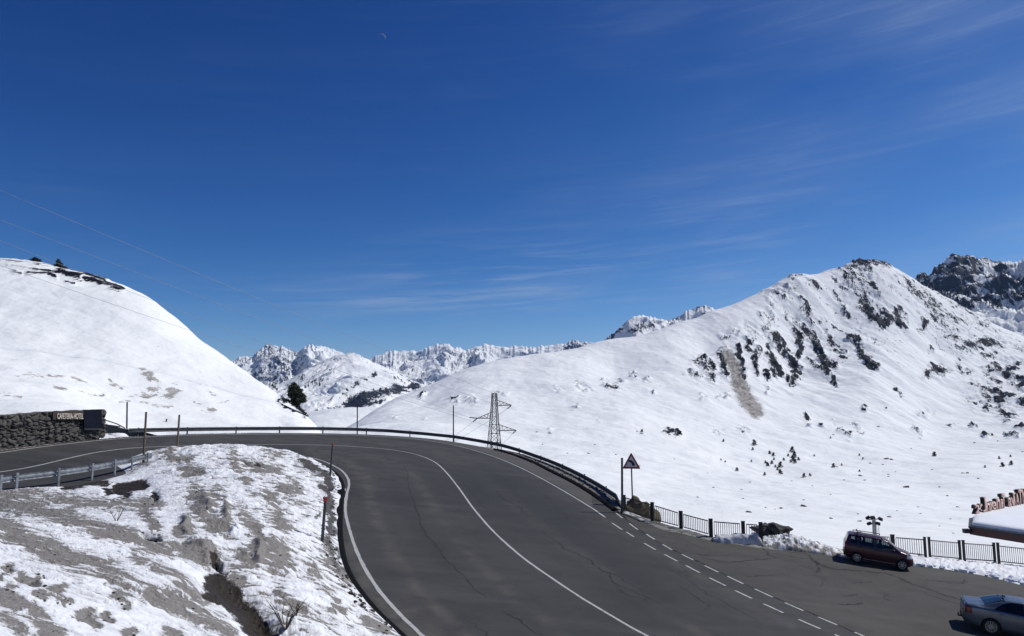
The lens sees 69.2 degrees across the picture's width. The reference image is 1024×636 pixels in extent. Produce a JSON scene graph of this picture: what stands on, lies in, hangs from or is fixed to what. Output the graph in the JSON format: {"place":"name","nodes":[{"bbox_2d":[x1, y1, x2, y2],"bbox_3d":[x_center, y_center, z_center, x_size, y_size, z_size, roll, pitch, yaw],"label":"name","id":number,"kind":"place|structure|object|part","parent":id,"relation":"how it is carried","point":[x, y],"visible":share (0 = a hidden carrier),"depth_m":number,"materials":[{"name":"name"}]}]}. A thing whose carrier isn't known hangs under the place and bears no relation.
{"place":"outdoors","nodes":[
{"label":"outdoors","id":0,"kind":"place"},
{"bbox_2d":[0,258,320,434],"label":"snow hill","id":1,"kind":"structure","parent":0,"point":[62,348],"depth_m":94.95,"materials":[{"name":"white snow"}]},
{"bbox_2d":[30,257,40,261],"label":"mountain bush","id":2,"kind":"object","parent":1,"relation":"on","point":[35,259],"visible":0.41,"depth_m":140.95,"materials":[{"name":"green plant"}]},
{"bbox_2d":[53,258,67,268],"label":"pine tree","id":3,"kind":"object","parent":1,"relation":"on","point":[59,265],"visible":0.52,"depth_m":139.82,"materials":[{"name":"green plant"}]},
{"bbox_2d":[106,420,124,428],"bbox_3d":[-28.816,7.682,53.817,1.777,0.672,0.326,-2,-7,14],"label":"guard rail","id":4,"kind":"object","parent":1,"relation":"on","point":[114,425],"visible":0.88,"depth_m":53.72,"materials":[{"name":"grey metal"}]},
{"bbox_2d":[126,402,127,434],"bbox_3d":[-28.964,7.864,55.775,0.276,3.073,0.128,0,-7,0],"label":"snow pole","id":5,"kind":"object","parent":1,"relation":"on","point":[127,418],"visible":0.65,"depth_m":55.78,"materials":[{"name":"metal"}]},
{"bbox_2d":[286,381,306,406],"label":"pine tree","id":6,"kind":"object","parent":1,"relation":"on","point":[294,391],"visible":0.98,"depth_m":104.15,"materials":[{"name":"green plant"}]},
{"bbox_2d":[285,398,308,415],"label":"juniper shrub","id":7,"kind":"object","parent":1,"relation":"on","point":[294,403],"visible":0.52,"depth_m":104.08,"materials":[{"name":"green plant"}]},
{"bbox_2d":[0,444,400,635],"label":"snow bank","id":8,"kind":"structure","parent":0,"point":[240,502],"depth_m":21.20,"materials":[{"name":"white snow"}]},
{"bbox_2d":[103,505,126,520],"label":"dry twigs","id":9,"kind":"object","parent":8,"relation":"on","point":[118,515],"visible":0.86,"depth_m":24.53,"materials":[{"name":"grey plant"}]},
{"bbox_2d":[142,412,146,462],"bbox_3d":[-21.594,7.183,43.575,0.136,3.312,0.506,4,-8,-29],"label":"snow pole","id":10,"kind":"object","parent":8,"relation":"on","point":[144,439],"visible":0.65,"depth_m":43.60,"materials":[{"name":"brown wood"}]},
{"bbox_2d":[176,415,179,446],"bbox_3d":[-21.048,7.266,46.745,0.132,2.325,0.359,3,-8,-21],"label":"snow pole","id":11,"kind":"object","parent":8,"relation":"on","point":[177,442],"visible":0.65,"depth_m":46.72,"materials":[{"name":"brown wood"}]},
{"bbox_2d":[260,597,306,629],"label":"dry twigs","id":12,"kind":"object","parent":8,"relation":"on","point":[285,627],"visible":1,"depth_m":17.17,"materials":[{"name":"plant"}]},
{"bbox_2d":[285,601,299,615],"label":"dry twigs","id":13,"kind":"object","parent":8,"relation":"on","point":[295,607],"visible":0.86,"depth_m":18.08,"materials":[{"name":"brown plant"}]},
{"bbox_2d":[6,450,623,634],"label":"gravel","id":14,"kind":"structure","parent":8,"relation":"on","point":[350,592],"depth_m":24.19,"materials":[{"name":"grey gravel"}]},
{"bbox_2d":[321,497,327,542],"bbox_3d":[-7.215,7.830,28.402,0.149,1.891,0.263,-5,-9,37],"label":"snow pole","id":15,"kind":"object","parent":8,"relation":"on","point":[323,518],"visible":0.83,"depth_m":28.38,"materials":[{"name":"metal"}]},
{"bbox_2d":[329,443,333,475],"bbox_3d":[-10.702,8.633,43.864,0.148,2.427,0.276,-7,-10,44],"label":"snow pole","id":16,"kind":"object","parent":8,"relation":"on","point":[332,444],"visible":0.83,"depth_m":43.86,"materials":[{"name":"metal"}]},
{"bbox_2d":[269,352,425,411],"bbox_3d":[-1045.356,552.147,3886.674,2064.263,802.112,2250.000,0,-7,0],"label":"ridge","id":17,"kind":"structure","parent":0,"point":[322,391],"depth_m":3517.42,"materials":[{"name":"white snow"}]},
{"bbox_2d":[231,340,591,386],"bbox_3d":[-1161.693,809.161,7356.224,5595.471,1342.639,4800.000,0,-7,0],"label":"mountains","id":18,"kind":"structure","parent":0,"point":[445,359],"depth_m":7475.24,"materials":[{"name":"white snow"}]},
{"bbox_2d":[247,433,591,505],"bbox_3d":[-4.365,11.286,60.156,32.676,3.733,16.846,-5,-8,33],"label":"road shoulder","id":19,"kind":"object","parent":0,"point":[575,490],"visible":1,"depth_m":59.73},
{"bbox_2d":[0,433,859,635],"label":"road","id":20,"kind":"structure","parent":0,"point":[425,586],"depth_m":31.81,"materials":[{"name":"grey asphalt"}]},
{"bbox_2d":[0,452,152,489],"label":"guard rail","id":21,"kind":"object","parent":20,"relation":"on","point":[18,477],"visible":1,"depth_m":36.62,"materials":[{"name":"metal"}]},
{"bbox_2d":[323,464,406,635],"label":"kerb","id":22,"kind":"structure","parent":20,"relation":"on","point":[339,509],"depth_m":28.03,"materials":[{"name":"grey concrete"}]},
{"bbox_2d":[0,434,863,635],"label":"road markings","id":23,"kind":"object","parent":20,"relation":"on","point":[392,606],"visible":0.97,"depth_m":31.84,"materials":[{"name":"white paint"}]},
{"bbox_2d":[493,448,617,511],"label":"kerb","id":24,"kind":"structure","parent":20,"relation":"on","point":[602,500],"depth_m":52.66,"materials":[{"name":"grey concrete"}]},
{"bbox_2d":[0,0,1023,450],"label":"sky","id":25,"kind":"structure","parent":0,"point":[502,173],"materials":[{"name":"blue"}]},
{"bbox_2d":[99,424,1023,635],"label":"roadside verge","id":26,"kind":"structure","parent":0,"point":[1008,569],"depth_m":39.15,"materials":[{"name":"white snow"}]},
{"bbox_2d":[0,409,106,449],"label":"stone wall","id":27,"kind":"structure","parent":26,"relation":"on","point":[19,430],"depth_m":47.08,"materials":[{"name":"grey stone"}]},
{"bbox_2d":[52,411,83,419],"bbox_3d":[-29.346,6.453,49.081,0.134,0.568,2.598,-2,-7,13],"label":"hotel sign","id":28,"kind":"object","parent":27,"relation":"attached to","point":[67,415],"visible":1,"depth_m":48.98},
{"bbox_2d":[83,410,102,429],"bbox_3d":[-28.861,7.014,51.070,0.130,1.392,1.705,-2,-7,13],"label":"sign board","id":29,"kind":"object","parent":27,"relation":"attached to","point":[92,420],"visible":1,"depth_m":51.01,"materials":[{"name":"metal"}]},
{"bbox_2d":[128,426,620,506],"bbox_3d":[-7.544,11.207,60.665,36.975,4.661,23.378,-2,-7,18],"label":"guard rail","id":30,"kind":"object","parent":26,"relation":"on","point":[541,458],"visible":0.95,"depth_m":64.53,"materials":[{"name":"metal"}]},
{"bbox_2d":[621,458,622,511],"bbox_3d":[6.392,9.908,43.078,0.190,3.518,0.145,0,-7,0],"label":"snow pole","id":31,"kind":"object","parent":26,"relation":"on","point":[621,484],"visible":0.65,"depth_m":43.05,"materials":[{"name":"metal"}]},
{"bbox_2d":[623,453,639,494],"bbox_3d":[7.401,10.421,45.805,1.061,4.112,0.187,-1,-7,9],"label":"warning sign","id":32,"kind":"object","parent":26,"relation":"on","point":[631,463],"visible":0.94,"depth_m":45.89,"materials":[{"name":"metal"}]},
{"bbox_2d":[623,495,660,524],"bbox_3d":[7.646,11.547,44.219,2.478,1.981,1.173,0,-7,0],"label":"boulder","id":33,"kind":"object","parent":26,"relation":"on","point":[635,503],"visible":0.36,"depth_m":43.87,"materials":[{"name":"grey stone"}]},
{"bbox_2d":[623,495,762,543],"bbox_3d":[9.313,11.050,40.369,8.541,2.068,1.260,-6,-9,42],"label":"metal fence","id":34,"kind":"object","parent":26,"relation":"on","point":[681,521],"visible":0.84,"depth_m":39.95,"materials":[{"name":"metal"}]},
{"bbox_2d":[763,533,849,557],"bbox_3d":[14.932,11.650,38.371,4.200,1.036,2.708,-1,-7,7],"label":"snow heap","id":35,"kind":"object","parent":26,"relation":"on","point":[789,542],"visible":0.94,"depth_m":37.48,"materials":[{"name":"white snow"}]},
{"bbox_2d":[749,522,792,535],"bbox_3d":[14.045,11.512,39.926,2.250,1.054,1.480,0,-7,0],"label":"boulder","id":36,"kind":"object","parent":35,"relation":"on","point":[772,528],"visible":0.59,"depth_m":39.76,"materials":[{"name":"grey stone"}]},
{"bbox_2d":[865,515,882,534],"bbox_3d":[25.155,18.526,51.066,1.213,9.679,0.431,0,-7,0],"label":"floodlight mast","id":37,"kind":"object","parent":26,"relation":"on","point":[874,523],"visible":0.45,"depth_m":51.48,"materials":[{"name":"metal"}]},
{"bbox_2d":[855,531,1023,563],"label":"metal fence","id":38,"kind":"object","parent":26,"relation":"on","point":[892,540],"visible":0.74,"depth_m":38.74,"materials":[{"name":"metal"}]},
{"bbox_2d":[962,504,1023,542],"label":"lodge","id":39,"kind":"structure","parent":26,"relation":"on","point":[1007,524],"depth_m":44.23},
{"bbox_2d":[971,489,1023,513],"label":"roof lettering","id":40,"kind":"object","parent":39,"relation":"on","point":[1016,498],"visible":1,"depth_m":50.52},
{"bbox_2d":[602,305,713,340],"bbox_3d":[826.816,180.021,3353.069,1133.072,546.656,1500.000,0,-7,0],"label":"back peaks","id":41,"kind":"object","parent":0,"point":[634,326],"visible":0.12,"depth_m":3362.19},
{"bbox_2d":[304,258,1023,564],"bbox_3d":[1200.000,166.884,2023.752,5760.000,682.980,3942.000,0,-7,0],"label":"mountain","id":42,"kind":"structure","parent":0,"point":[841,354],"depth_m":1080.44,"materials":[{"name":"white snow"}]},
{"bbox_2d":[469,393,515,448],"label":"pylon","id":43,"kind":"object","parent":42,"relation":"on","point":[492,414],"visible":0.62,"depth_m":106.92,"materials":[{"name":"metal"}]},
{"bbox_2d":[0,240,466,416],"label":"power line","id":44,"kind":"object","parent":43,"relation":"attached to","point":[220,326],"visible":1,"depth_m":96.77,"materials":[{"name":"metal"}]},
{"bbox_2d":[0,190,491,392],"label":"power line","id":45,"kind":"object","parent":43,"relation":"attached to","point":[234,288],"visible":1,"depth_m":97.48,"materials":[{"name":"metal"}]},
{"bbox_2d":[2,220,506,408],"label":"power line","id":46,"kind":"object","parent":43,"relation":"attached to","point":[247,314],"visible":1,"depth_m":97.12,"materials":[{"name":"metal"}]},
{"bbox_2d":[0,265,512,433],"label":"power line","id":47,"kind":"object","parent":43,"relation":"attached to","point":[247,349],"visible":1,"depth_m":96.19,"materials":[{"name":"metal"}]},
{"bbox_2d":[616,512,1023,635],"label":"parking lot","id":48,"kind":"structure","parent":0,"point":[912,610],"depth_m":31.73,"materials":[{"name":"grey asphalt"}]},
{"bbox_2d":[403,464,966,635],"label":"road cracks","id":49,"kind":"object","parent":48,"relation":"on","point":[811,559],"visible":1,"depth_m":32.65,"materials":[{"name":"black asphalt"}]},
{"bbox_2d":[712,532,762,545],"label":"snow ridge","id":50,"kind":"structure","parent":48,"relation":"on","point":[753,538],"depth_m":37.65,"materials":[{"name":"white snow"}]},
{"bbox_2d":[843,529,912,570],"bbox_3d":[17.818,11.246,36.138,3.018,1.436,1.685,4,-4,22],"label":"minivan","id":51,"kind":"object","parent":48,"relation":"on","point":[858,547],"visible":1,"depth_m":35.69,"materials":[{"name":"red paint"}]},
{"bbox_3d":[16.626,10.785,36.025,0.310,0.369,0.096,4,-4,22],"label":"side window","id":52,"kind":"part","parent":51,"relation":"part of","materials":[{"name":"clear glass"}]},
{"bbox_3d":[17.145,10.823,35.817,0.640,0.403,0.096,4,-4,22],"label":"side window","id":53,"kind":"part","parent":51,"relation":"part of","materials":[{"name":"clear glass"}]},
{"bbox_3d":[17.911,10.899,35.509,0.851,0.405,0.094,4,-4,22],"label":"side window","id":54,"kind":"part","parent":51,"relation":"part of","materials":[{"name":"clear glass"}]},
{"bbox_2d":[913,553,1023,584],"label":"snow clods","id":55,"kind":"object","parent":48,"relation":"on","point":[996,575],"visible":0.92,"depth_m":36.15,"materials":[{"name":"white snow"}]},
{"bbox_2d":[957,595,1023,634],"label":"sedan car","id":56,"kind":"object","parent":48,"relation":"on","point":[992,614],"visible":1,"depth_m":26.52,"materials":[{"name":"silver metal"}]},
{"bbox_3d":[17.584,10.291,27.148,0.663,0.204,1.188,-3,-8,24],"label":"rear window","id":57,"kind":"part","parent":56,"relation":"part of","materials":[{"name":"blue glass"}]},
{"bbox_3d":[17.690,10.315,26.396,0.890,0.358,0.208,4,-4,25],"label":"side window","id":58,"kind":"part","parent":56,"relation":"part of","materials":[{"name":"black glass"}]},
{"bbox_2d":[915,253,1023,335],"bbox_3d":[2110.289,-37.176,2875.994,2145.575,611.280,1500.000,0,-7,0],"label":"rocky summit","id":59,"kind":"structure","parent":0,"point":[992,291],"depth_m":2716.25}
]}

